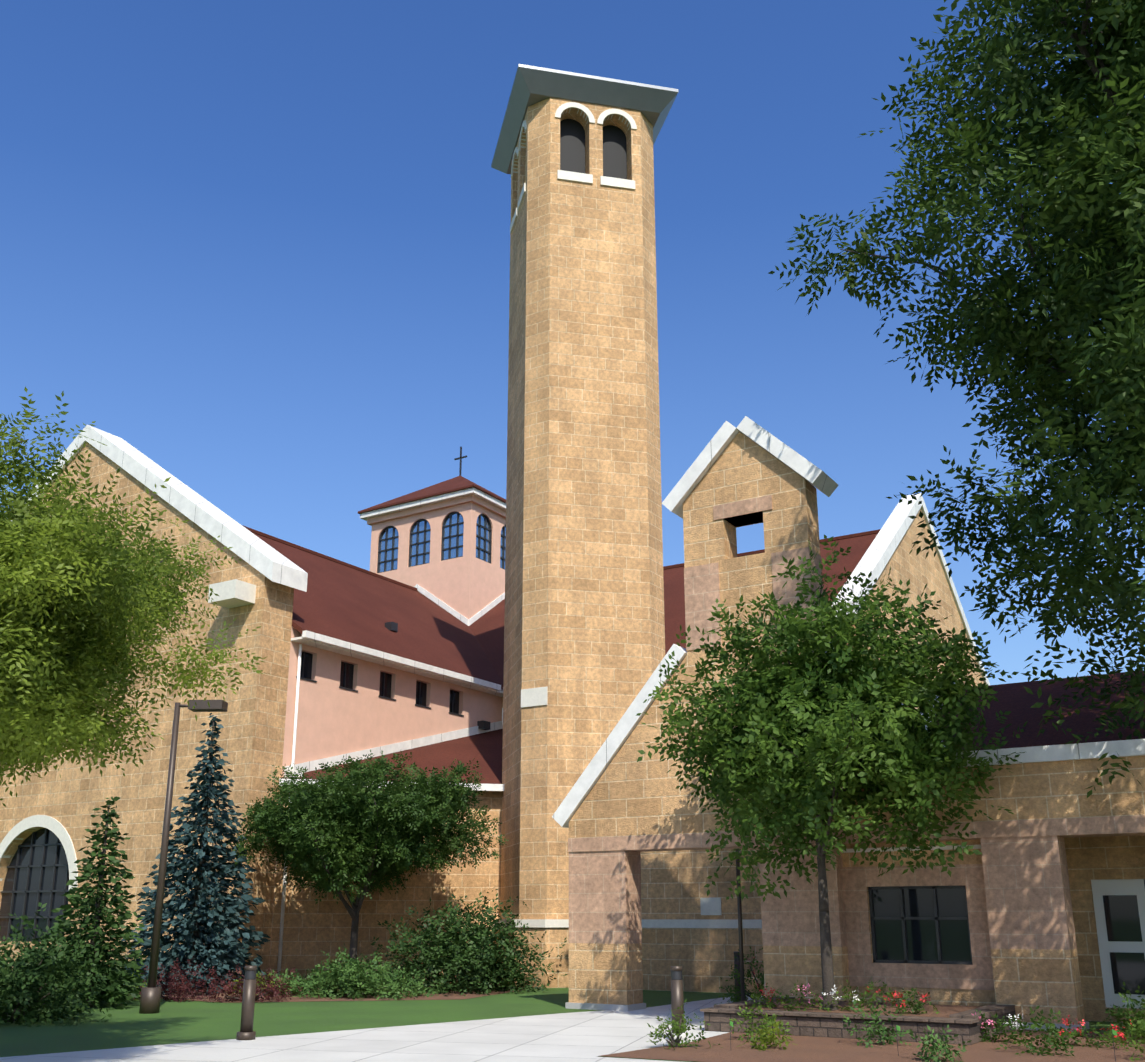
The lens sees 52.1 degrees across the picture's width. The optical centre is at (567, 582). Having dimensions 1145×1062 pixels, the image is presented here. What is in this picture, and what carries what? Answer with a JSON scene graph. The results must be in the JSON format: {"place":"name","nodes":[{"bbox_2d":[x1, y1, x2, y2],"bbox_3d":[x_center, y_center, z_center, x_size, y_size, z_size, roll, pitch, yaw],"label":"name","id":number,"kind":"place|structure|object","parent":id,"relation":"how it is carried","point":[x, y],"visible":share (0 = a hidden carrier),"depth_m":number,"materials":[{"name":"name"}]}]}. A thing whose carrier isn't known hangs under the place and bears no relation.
{"place":"outdoors","nodes":[
{"label":"outdoors","id":0,"kind":"place"},
{"bbox_2d":[0,387,265,806],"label":"locust tree","id":1,"kind":"object","parent":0,"point":[57,581],"depth_m":13.75,"materials":[{"name":"plant"}]},
{"bbox_2d":[0,994,761,1061],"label":"path","id":2,"kind":"structure","parent":0,"point":[589,1036],"depth_m":18.06,"materials":[{"name":"concrete"}]},
{"bbox_2d":[240,966,256,1031],"bbox_3d":[-5.172,6.754,18.985,0.200,1.010,0.200,-10,-19,31],"label":"bollard","id":3,"kind":"object","parent":2,"relation":"on","point":[248,1004],"visible":0.92,"depth_m":18.89,"materials":[{"name":"brown metal"}]},
{"bbox_2d":[565,1002,645,1010],"bbox_3d":[0.826,9.140,25.256,1.550,0.120,0.800,-10,-19,31],"label":"pier base","id":4,"kind":"object","parent":2,"relation":"on","point":[592,1006],"visible":0.71,"depth_m":24.91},
{"bbox_2d":[569,943,642,1004],"bbox_3d":[0.826,8.491,25.442,1.450,1.230,0.700,-10,-19,31],"label":"pillar base","id":5,"kind":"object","parent":4,"relation":"on","point":[599,973],"visible":0.86,"depth_m":25.13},
{"bbox_2d":[569,850,641,943],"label":"pier","id":6,"kind":"structure","parent":5,"relation":"on","point":[604,897],"depth_m":25.56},
{"bbox_2d":[670,966,683,1032],"bbox_3d":[1.771,6.720,18.865,0.200,1.010,0.200,-10,-19,31],"label":"bollard","id":7,"kind":"object","parent":2,"relation":"on","point":[677,999],"visible":0.75,"depth_m":18.80,"materials":[{"name":"brown metal"}]},
{"bbox_2d":[735,849,744,1000],"bbox_3d":[3.639,7.305,24.624,0.083,3.300,0.083,11,-19,-34],"label":"portal post","id":8,"kind":"object","parent":2,"relation":"on","point":[741,957],"visible":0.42,"depth_m":24.55,"materials":[{"name":"brown metal"}]},
{"bbox_2d":[714,996,794,1008],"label":"planter soil","id":9,"kind":"structure","parent":2,"relation":"on","point":[734,1005],"depth_m":21.07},
{"bbox_2d":[268,627,501,972],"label":"wall","id":10,"kind":"structure","parent":0,"point":[333,719],"depth_m":40.12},
{"bbox_2d":[291,644,301,769],"bbox_3d":[-8.641,6.908,36.482,0.092,10.200,0.092,-3,-16,9],"label":"downspout","id":11,"kind":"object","parent":10,"relation":"attached to","point":[296,705],"depth_m":37.29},
{"bbox_2d":[340,661,353,688],"bbox_3d":[-7.599,3.190,39.877,0.030,0.920,0.840,-10,-19,31],"label":"nave window glass","id":12,"kind":"object","parent":10,"relation":"in","point":[349,675],"visible":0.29,"depth_m":39.98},
{"bbox_2d":[284,721,502,774],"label":"flashing","id":13,"kind":"object","parent":10,"relation":"attached to","point":[414,743],"visible":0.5,"depth_m":41.37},
{"bbox_2d":[291,636,502,694],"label":"nave soffit","id":14,"kind":"structure","parent":10,"relation":"attached to","point":[305,641],"depth_m":41.22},
{"bbox_2d":[0,981,1142,1061],"bbox_3d":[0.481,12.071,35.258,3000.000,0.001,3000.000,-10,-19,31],"label":"lawn","id":15,"kind":"structure","parent":0,"point":[174,1022],"depth_m":22.77,"materials":[{"name":"green plant"}]},
{"bbox_2d":[0,902,126,1026],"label":"bush","id":16,"kind":"object","parent":15,"relation":"on","point":[24,990],"depth_m":21.98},
{"bbox_2d":[40,796,146,1009],"bbox_3d":[-10.487,7.117,26.114,2.523,4.633,2.534,-10,-19,31],"label":"conifer","id":17,"kind":"object","parent":15,"relation":"on","point":[103,947],"depth_m":25.94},
{"bbox_2d":[0,442,293,983],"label":"gable wall","id":18,"kind":"structure","parent":15,"relation":"on","point":[250,740],"depth_m":37.66,"materials":[{"name":"stone"}]},
{"bbox_2d":[0,828,68,941],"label":"arched window","id":19,"kind":"structure","parent":18,"relation":"in","point":[46,883],"depth_m":40.29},
{"bbox_2d":[0,828,68,941],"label":"nave window muntins","id":20,"kind":"object","parent":19,"relation":"attached to","point":[39,890],"visible":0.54,"depth_m":40.18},
{"bbox_2d":[0,815,77,888],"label":"window arch trim","id":21,"kind":"structure","parent":18,"relation":"attached to","point":[57,828],"depth_m":39.95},
{"bbox_2d":[7,425,86,520],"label":"roof trim","id":22,"kind":"structure","parent":18,"relation":"on","point":[78,442],"depth_m":44.34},
{"bbox_2d":[85,425,307,591],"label":"roof trim","id":23,"kind":"structure","parent":18,"relation":"on","point":[259,555],"depth_m":39.82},
{"bbox_2d":[208,579,255,608],"bbox_3d":[-10.630,0.378,37.110,1.200,0.600,0.860,-10,-19,31],"label":"stone corbel","id":24,"kind":"object","parent":18,"relation":"attached to","point":[234,593],"visible":1,"depth_m":36.82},
{"bbox_2d":[277,797,290,975],"bbox_3d":[-8.593,9.040,35.573,0.105,5.600,0.110,-10,-19,31],"label":"downpipe","id":25,"kind":"object","parent":18,"relation":"attached to","point":[281,928],"visible":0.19,"depth_m":35.19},
{"bbox_2d":[253,533,502,689],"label":"roof","id":26,"kind":"structure","parent":18,"relation":"on","point":[344,603],"depth_m":47.78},
{"bbox_2d":[242,525,416,590],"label":"roof ridge","id":27,"kind":"structure","parent":26,"relation":"on","point":[326,557],"depth_m":54.21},
{"bbox_2d":[302,630,500,690],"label":"roof fascia","id":28,"kind":"structure","parent":26,"relation":"attached to","point":[320,638],"depth_m":41.02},
{"bbox_2d":[370,502,505,618],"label":"cupola","id":29,"kind":"object","parent":26,"relation":"on","point":[468,585],"depth_m":59.54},
{"bbox_2d":[377,526,398,572],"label":"cupola muntins","id":30,"kind":"object","parent":29,"relation":"attached to","point":[386,549],"visible":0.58,"depth_m":61.56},
{"bbox_2d":[410,521,430,565],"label":"window pane","id":31,"kind":"structure","parent":29,"relation":"in","point":[420,546],"depth_m":60.45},
{"bbox_2d":[408,519,430,566],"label":"cupola muntins","id":32,"kind":"object","parent":31,"relation":"attached to","point":[417,543],"visible":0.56,"depth_m":60.50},
{"bbox_2d":[367,495,505,525],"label":"cornice","id":33,"kind":"structure","parent":29,"relation":"on","point":[445,504],"depth_m":60.41,"materials":[{"name":"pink paint"}]},
{"bbox_2d":[360,487,505,520],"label":"roof fascia","id":34,"kind":"structure","parent":33,"relation":"on","point":[365,516],"depth_m":60.23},
{"bbox_2d":[358,476,505,513],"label":"cupola roof","id":35,"kind":"structure","parent":34,"relation":"on","point":[458,483],"depth_m":61.23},
{"bbox_2d":[443,513,463,559],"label":"window pane","id":36,"kind":"structure","parent":29,"relation":"in","point":[453,539],"depth_m":59.37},
{"bbox_2d":[441,512,463,560],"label":"cupola muntins","id":37,"kind":"object","parent":36,"relation":"attached to","point":[450,536],"visible":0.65,"depth_m":59.42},
{"bbox_2d":[476,515,489,561],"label":"window pane","id":38,"kind":"structure","parent":29,"relation":"in","point":[482,544],"depth_m":59.77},
{"bbox_2d":[476,514,491,563],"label":"cupola muntins","id":39,"kind":"object","parent":38,"relation":"attached to","point":[479,535],"visible":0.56,"depth_m":59.80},
{"bbox_2d":[417,584,468,625],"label":"roof flashing","id":40,"kind":"object","parent":26,"relation":"attached to","point":[443,605],"visible":0.86,"depth_m":58.38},
{"bbox_2d":[139,702,187,1013],"bbox_3d":[-8.555,5.758,24.942,0.518,6.450,0.410,-10,-19,31],"label":"light pole","id":41,"kind":"object","parent":15,"relation":"on","point":[150,998],"visible":0.92,"depth_m":24.68,"materials":[{"name":"brown metal"}]},
{"bbox_2d":[188,700,227,711],"bbox_3d":[-7.933,2.729,25.826,0.750,0.200,0.400,0,-16,1],"label":"lamp head","id":42,"kind":"object","parent":41,"relation":"attached to","point":[215,706],"visible":1,"depth_m":25.65},
{"bbox_2d":[134,955,232,1001],"bbox_3d":[-9.292,9.800,28.135,2.242,1.610,2.424,-10,-19,31],"label":"barberry","id":43,"kind":"object","parent":15,"relation":"on","point":[175,988],"depth_m":27.91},
{"bbox_2d":[121,713,270,994],"bbox_3d":[-10.135,7.611,32.246,4.544,8.083,4.694,-10,-19,31],"label":"blue spruce","id":44,"kind":"object","parent":15,"relation":"on","point":[228,951],"depth_m":31.70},
{"bbox_2d":[197,964,302,1002],"bbox_3d":[-7.376,9.695,27.723,2.320,1.335,2.516,-10,-19,31],"label":"barberry","id":45,"kind":"object","parent":15,"relation":"on","point":[276,993],"depth_m":27.44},
{"bbox_2d":[258,968,321,996],"bbox_3d":[-7.296,10.427,29.913,2.620,1.124,2.320,-10,-19,31],"label":"shrub","id":46,"kind":"object","parent":15,"relation":"on","point":[284,980],"depth_m":29.48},
{"bbox_2d":[140,982,524,1002],"bbox_3d":[-6.348,10.880,31.135,10.859,0.001,8.100,3,-16,-9],"label":"mulch bed","id":47,"kind":"object","parent":15,"relation":"on","point":[451,996],"visible":0.25,"depth_m":28.64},
{"bbox_2d":[288,944,437,1000],"bbox_3d":[-5.108,9.998,29.324,4.371,1.869,3.901,-10,-19,31],"label":"juniper","id":48,"kind":"object","parent":15,"relation":"on","point":[344,980],"depth_m":28.75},
{"bbox_2d":[227,750,508,964],"bbox_3d":[-6.101,8.221,33.615,7.896,6.695,7.459,-10,-19,31],"label":"ornamental tree","id":49,"kind":"object","parent":15,"relation":"on","point":[343,811],"depth_m":32.22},
{"bbox_2d":[269,789,501,981],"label":"wall","id":50,"kind":"structure","parent":15,"relation":"on","point":[311,930],"depth_m":35.94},
{"bbox_2d":[361,883,568,995],"bbox_3d":[-2.628,10.004,31.367,5.883,3.804,5.672,-10,-19,31],"label":"shrub","id":51,"kind":"object","parent":15,"relation":"on","point":[482,957],"depth_m":30.99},
{"bbox_2d":[495,927,568,987],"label":"tower plinth","id":52,"kind":"structure","parent":15,"relation":"on","point":[553,938],"depth_m":32.97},
{"bbox_2d":[493,919,568,927],"bbox_3d":[0.481,10.408,35.735,5.000,0.220,5.000,-50,-52,70],"label":"stone band","id":53,"kind":"object","parent":52,"relation":"on","point":[546,923],"visible":0.19,"depth_m":33.15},
{"bbox_2d":[500,97,664,918],"bbox_3d":[0.481,-2.968,39.570,4.600,27.610,4.600,-50,-52,70],"label":"tower shaft","id":54,"kind":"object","parent":15,"relation":"on","point":[584,632],"visible":0.88,"depth_m":37.56,"materials":[{"name":"stone"}]},
{"bbox_2d":[280,729,502,783],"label":"roof","id":55,"kind":"structure","parent":54,"relation":"attached to","point":[484,750],"depth_m":41.01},
{"bbox_2d":[521,686,547,707],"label":"stone block","id":56,"kind":"structure","parent":54,"relation":"attached to","point":[531,697],"depth_m":35.23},
{"bbox_2d":[560,119,584,172],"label":"arched opening","id":57,"kind":"object","parent":54,"relation":"in","point":[572,145],"visible":0.68,"depth_m":41.23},
{"bbox_2d":[557,170,592,183],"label":"window sill","id":58,"kind":"structure","parent":54,"relation":"attached to","point":[575,176],"depth_m":40.13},
{"bbox_2d":[555,102,594,123],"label":"arch trim","id":59,"kind":"structure","parent":54,"relation":"attached to","point":[570,105],"depth_m":40.95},
{"bbox_2d":[491,64,677,173],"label":"tower roof","id":60,"kind":"structure","parent":54,"relation":"on","point":[532,85],"depth_m":41.19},
{"bbox_2d":[603,125,626,178],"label":"arched opening","id":61,"kind":"object","parent":54,"relation":"in","point":[614,153],"visible":0.64,"depth_m":41.57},
{"bbox_2d":[597,109,636,129],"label":"arch trim","id":62,"kind":"structure","parent":54,"relation":"attached to","point":[608,113],"depth_m":41.28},
{"bbox_2d":[600,176,634,189],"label":"window sill","id":63,"kind":"structure","parent":54,"relation":"attached to","point":[617,182],"depth_m":40.47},
{"bbox_2d":[647,999,721,1049],"bbox_3d":[1.730,6.794,17.624,1.041,0.976,1.223,-10,-19,31],"label":"bed plant","id":64,"kind":"object","parent":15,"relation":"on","point":[681,1030],"depth_m":17.68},
{"bbox_2d":[642,928,764,993],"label":"wall","id":65,"kind":"structure","parent":15,"relation":"on","point":[704,957],"depth_m":31.12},
{"bbox_2d":[642,919,761,927],"bbox_3d":[5.228,8.862,30.343,10.000,0.220,0.072,-10,-19,31],"label":"stone band","id":66,"kind":"object","parent":65,"relation":"on","point":[687,923],"depth_m":31.34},
{"bbox_2d":[758,844,846,946],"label":"pier","id":67,"kind":"structure","parent":15,"relation":"on","point":[792,919],"depth_m":23.15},
{"bbox_2d":[763,946,850,1000],"bbox_3d":[4.771,7.810,23.067,1.620,1.230,0.700,-10,-19,31],"label":"pillar base","id":68,"kind":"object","parent":15,"relation":"on","point":[786,968],"visible":0.43,"depth_m":22.85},
{"bbox_2d":[601,1029,1144,1061],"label":"mulch bed","id":69,"kind":"object","parent":15,"relation":"on","point":[815,1049],"visible":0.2,"depth_m":17.08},
{"bbox_2d":[729,1001,793,1042],"bbox_3d":[3.036,7.128,18.590,0.975,0.908,1.056,14,-21,-41],"label":"bed plant","id":70,"kind":"object","parent":69,"relation":"on","point":[769,1019],"visible":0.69,"depth_m":18.64,"materials":[{"name":"green plant"}]},
{"bbox_2d":[737,1019,796,1051],"bbox_3d":[3.006,6.795,17.444,0.789,0.686,0.861,9,-19,-30],"label":"bed plant","id":71,"kind":"object","parent":69,"relation":"on","point":[770,1038],"visible":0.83,"depth_m":17.41,"materials":[{"name":"green plant"}]},
{"bbox_2d":[704,1012,976,1044],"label":"planter wall","id":72,"kind":"structure","parent":69,"relation":"on","point":[830,1027],"depth_m":19.05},
{"bbox_2d":[700,1007,978,1023],"bbox_3d":[4.382,7.151,19.336,4.600,0.040,0.500,-10,-19,31],"label":"planter wall cap","id":73,"kind":"object","parent":72,"relation":"on","point":[881,1017],"visible":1,"depth_m":19.09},
{"bbox_2d":[735,999,982,1017],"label":"planter soil","id":74,"kind":"structure","parent":72,"relation":"in","point":[945,1011],"depth_m":20.45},
{"bbox_2d":[714,947,764,1004],"bbox_3d":[4.186,8.587,24.900,2.527,1.639,1.825,-10,-19,31],"label":"rose bush","id":75,"kind":"object","parent":74,"relation":"on","point":[738,999],"depth_m":24.89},
{"bbox_2d":[748,978,795,1009],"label":"flowering plants","id":76,"kind":"object","parent":74,"relation":"on","point":[771,1004],"visible":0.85,"depth_m":20.59,"materials":[{"name":"green plant"}]},
{"bbox_2d":[811,979,866,1011],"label":"flowering plants","id":77,"kind":"object","parent":74,"relation":"on","point":[851,1003],"visible":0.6,"depth_m":19.95,"materials":[{"name":"green plant"}]},
{"bbox_2d":[858,977,908,1013],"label":"flowering plants","id":78,"kind":"object","parent":74,"relation":"on","point":[881,994],"visible":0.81,"depth_m":19.56,"materials":[{"name":"green plant"}]},
{"bbox_2d":[894,988,939,1014],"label":"flowering plants","id":79,"kind":"object","parent":74,"relation":"on","point":[917,1009],"visible":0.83,"depth_m":19.32,"materials":[{"name":"green plant"}]},
{"bbox_2d":[843,999,910,1047],"bbox_3d":[4.831,6.900,17.983,1.084,0.902,0.918,1,-16,-5],"label":"bed plant","id":80,"kind":"object","parent":69,"relation":"on","point":[883,1030],"visible":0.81,"depth_m":18.03,"materials":[{"name":"green plant"}]},
{"bbox_2d":[909,1024,971,1061],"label":"bed plant","id":81,"kind":"object","parent":69,"relation":"on","point":[933,1050],"visible":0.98,"depth_m":15.91,"materials":[{"name":"green plant"}]},
{"bbox_2d":[949,1004,1015,1042],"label":"planter wall","id":82,"kind":"structure","parent":69,"relation":"on","point":[1000,1011],"depth_m":19.34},
{"bbox_2d":[994,1006,1075,1055],"bbox_3d":[6.809,6.632,17.046,1.219,0.903,1.393,-10,-19,31],"label":"bed plant","id":83,"kind":"object","parent":69,"relation":"on","point":[1040,1022],"visible":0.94,"depth_m":17.11,"materials":[{"name":"green plant"}]},
{"bbox_2d":[1045,1015,1099,1047],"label":"flowering plants","id":84,"kind":"object","parent":69,"relation":"on","point":[1076,1035],"visible":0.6,"depth_m":17.85,"materials":[{"name":"green plant"}]},
{"bbox_2d":[1092,982,1144,1044],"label":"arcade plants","id":85,"kind":"object","parent":69,"relation":"on","point":[1120,1014],"visible":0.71,"depth_m":18.49,"materials":[{"name":"green plant"}]},
{"bbox_2d":[851,508,983,708],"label":"gable wall","id":86,"kind":"structure","parent":15,"relation":"on","point":[919,571],"depth_m":48.65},
{"bbox_2d":[469,533,877,681],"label":"roof","id":87,"kind":"structure","parent":86,"relation":"attached to","point":[487,629],"depth_m":50.43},
{"bbox_2d":[663,529,880,569],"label":"roof ridge","id":88,"kind":"structure","parent":87,"relation":"on","point":[821,541],"depth_m":51.75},
{"bbox_2d":[832,493,921,616],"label":"gable trim","id":89,"kind":"structure","parent":86,"relation":"on","point":[878,554],"depth_m":44.84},
{"bbox_2d":[921,496,989,684],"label":"gable trim","id":90,"kind":"structure","parent":86,"relation":"on","point":[950,582],"depth_m":52.45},
{"bbox_2d":[842,839,995,1005],"bbox_3d":[6.736,6.650,22.340,2.790,3.300,0.300,-10,-19,31],"label":"window surround","id":91,"kind":"object","parent":15,"relation":"on","point":[963,997],"visible":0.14,"depth_m":22.16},
{"bbox_2d":[841,845,980,852],"bbox_3d":[6.637,5.150,22.607,2.786,0.070,0.068,-10,-19,31],"label":"bay ledge","id":92,"kind":"object","parent":91,"relation":"attached to","point":[902,848],"visible":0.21,"depth_m":22.65,"materials":[{"name":"white stone"}]},
{"bbox_2d":[868,885,972,964],"bbox_3d":[6.730,6.534,22.335,1.900,1.420,0.070,-10,-19,31],"label":"window frame","id":93,"kind":"object","parent":91,"relation":"attached to","point":[903,918],"visible":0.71,"depth_m":22.35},
{"bbox_2d":[872,888,970,961],"bbox_3d":[6.756,6.546,22.375,1.900,1.420,0.030,-10,-19,31],"label":"window glass","id":94,"kind":"object","parent":93,"relation":"in","point":[922,939],"visible":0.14,"depth_m":22.35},
{"bbox_2d":[991,949,1084,1024],"bbox_3d":[8.390,7.186,20.888,1.340,1.230,0.700,-10,-19,31],"label":"pillar base","id":95,"kind":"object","parent":15,"relation":"on","point":[1045,980],"visible":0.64,"depth_m":20.58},
{"bbox_2d":[0,0,1144,684],"label":"sky","id":96,"kind":"structure","parent":0,"point":[261,246],"materials":[{"name":"blue"}]},
{"bbox_2d":[641,848,761,919],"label":"link wall","id":97,"kind":"structure","parent":0,"point":[673,883],"depth_m":31.79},
{"bbox_2d":[700,898,721,914],"bbox_3d":[3.838,8.679,31.322,0.600,0.450,0.027,-10,-19,31],"label":"wall sign","id":98,"kind":"object","parent":97,"relation":"attached to","point":[710,906],"visible":0.93,"depth_m":31.31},
{"bbox_2d":[636,535,1027,1009],"bbox_3d":[4.524,3.239,21.032,6.490,8.657,7.392,-10,-19,31],"label":"tree","id":99,"kind":"object","parent":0,"point":[841,689],"depth_m":20.42,"materials":[{"name":"plant"}]},
{"bbox_2d":[768,0,1144,797],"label":"tree","id":100,"kind":"object","parent":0,"point":[1084,186],"depth_m":20.20,"materials":[{"name":"plant"}]},
{"bbox_2d":[980,836,1076,949],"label":"pier","id":101,"kind":"structure","parent":0,"point":[1028,894],"depth_m":21.03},
{"bbox_2d":[1064,835,1144,1022],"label":"front wall","id":102,"kind":"structure","parent":0,"point":[1089,859],"depth_m":22.60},
{"bbox_2d":[936,670,1144,750],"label":"wing roof","id":103,"kind":"structure","parent":102,"relation":"on","point":[1018,700],"depth_m":25.84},
{"bbox_2d":[1091,879,1144,1008],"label":"wing door","id":104,"kind":"structure","parent":102,"relation":"in","point":[1122,918],"depth_m":22.33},
{"bbox_3d":[12.162,5.006,19.056,1.400,1.950,0.700,-10,-19,31],"label":"pier","id":105,"kind":"object","parent":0,"visible":0},
{"bbox_2d":[568,815,1144,851],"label":"wall band","id":106,"kind":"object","parent":105,"relation":"on","point":[1127,825],"depth_m":21.82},
{"bbox_2d":[569,431,940,837],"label":"gable wall","id":107,"kind":"structure","parent":106,"relation":"on","point":[628,795],"depth_m":25.68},
{"bbox_2d":[552,644,686,827],"bbox_3d":[1.351,3.542,26.518,3.470,3.878,0.900,-10,-19,31],"label":"sloped coping","id":108,"kind":"object","parent":107,"relation":"attached to","point":[599,763],"visible":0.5,"depth_m":26.16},
{"bbox_2d":[662,421,742,518],"bbox_3d":[3.251,-2.521,27.020,1.929,1.912,1.020,-10,-19,31],"label":"roof coping","id":109,"kind":"object","parent":107,"relation":"on","point":[701,465],"visible":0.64,"depth_m":26.60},
{"bbox_2d":[684,562,721,650],"bbox_3d":[3.178,0.621,26.166,0.846,1.900,0.750,-10,-19,31],"label":"wall panel","id":110,"kind":"object","parent":107,"relation":"attached to","point":[702,588],"visible":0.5,"depth_m":25.88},
{"bbox_2d":[713,495,772,527],"bbox_3d":[4.068,-1.566,26.213,1.400,0.330,0.750,-10,-19,31],"label":"window lintel","id":111,"kind":"structure","parent":107,"relation":"on","point":[733,510],"depth_m":25.96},
{"bbox_2d":[737,416,837,496],"bbox_3d":[4.885,-2.804,26.036,1.929,1.912,1.020,-10,-19,31],"label":"roof coping","id":112,"kind":"object","parent":107,"relation":"on","point":[801,466],"visible":0.93,"depth_m":25.55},
{"bbox_2d":[771,547,823,636],"bbox_3d":[4.958,0.314,25.095,0.846,1.900,0.750,-10,-19,31],"label":"wall panel","id":113,"kind":"object","parent":107,"relation":"attached to","point":[789,588],"visible":0.36,"depth_m":24.91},
{"bbox_2d":[938,755,1144,822],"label":"wall","id":114,"kind":"structure","parent":106,"relation":"on","point":[1042,790],"depth_m":21.13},
{"bbox_2d":[955,739,1144,766],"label":"roof fascia","id":115,"kind":"structure","parent":114,"relation":"attached to","point":[1094,750],"depth_m":21.12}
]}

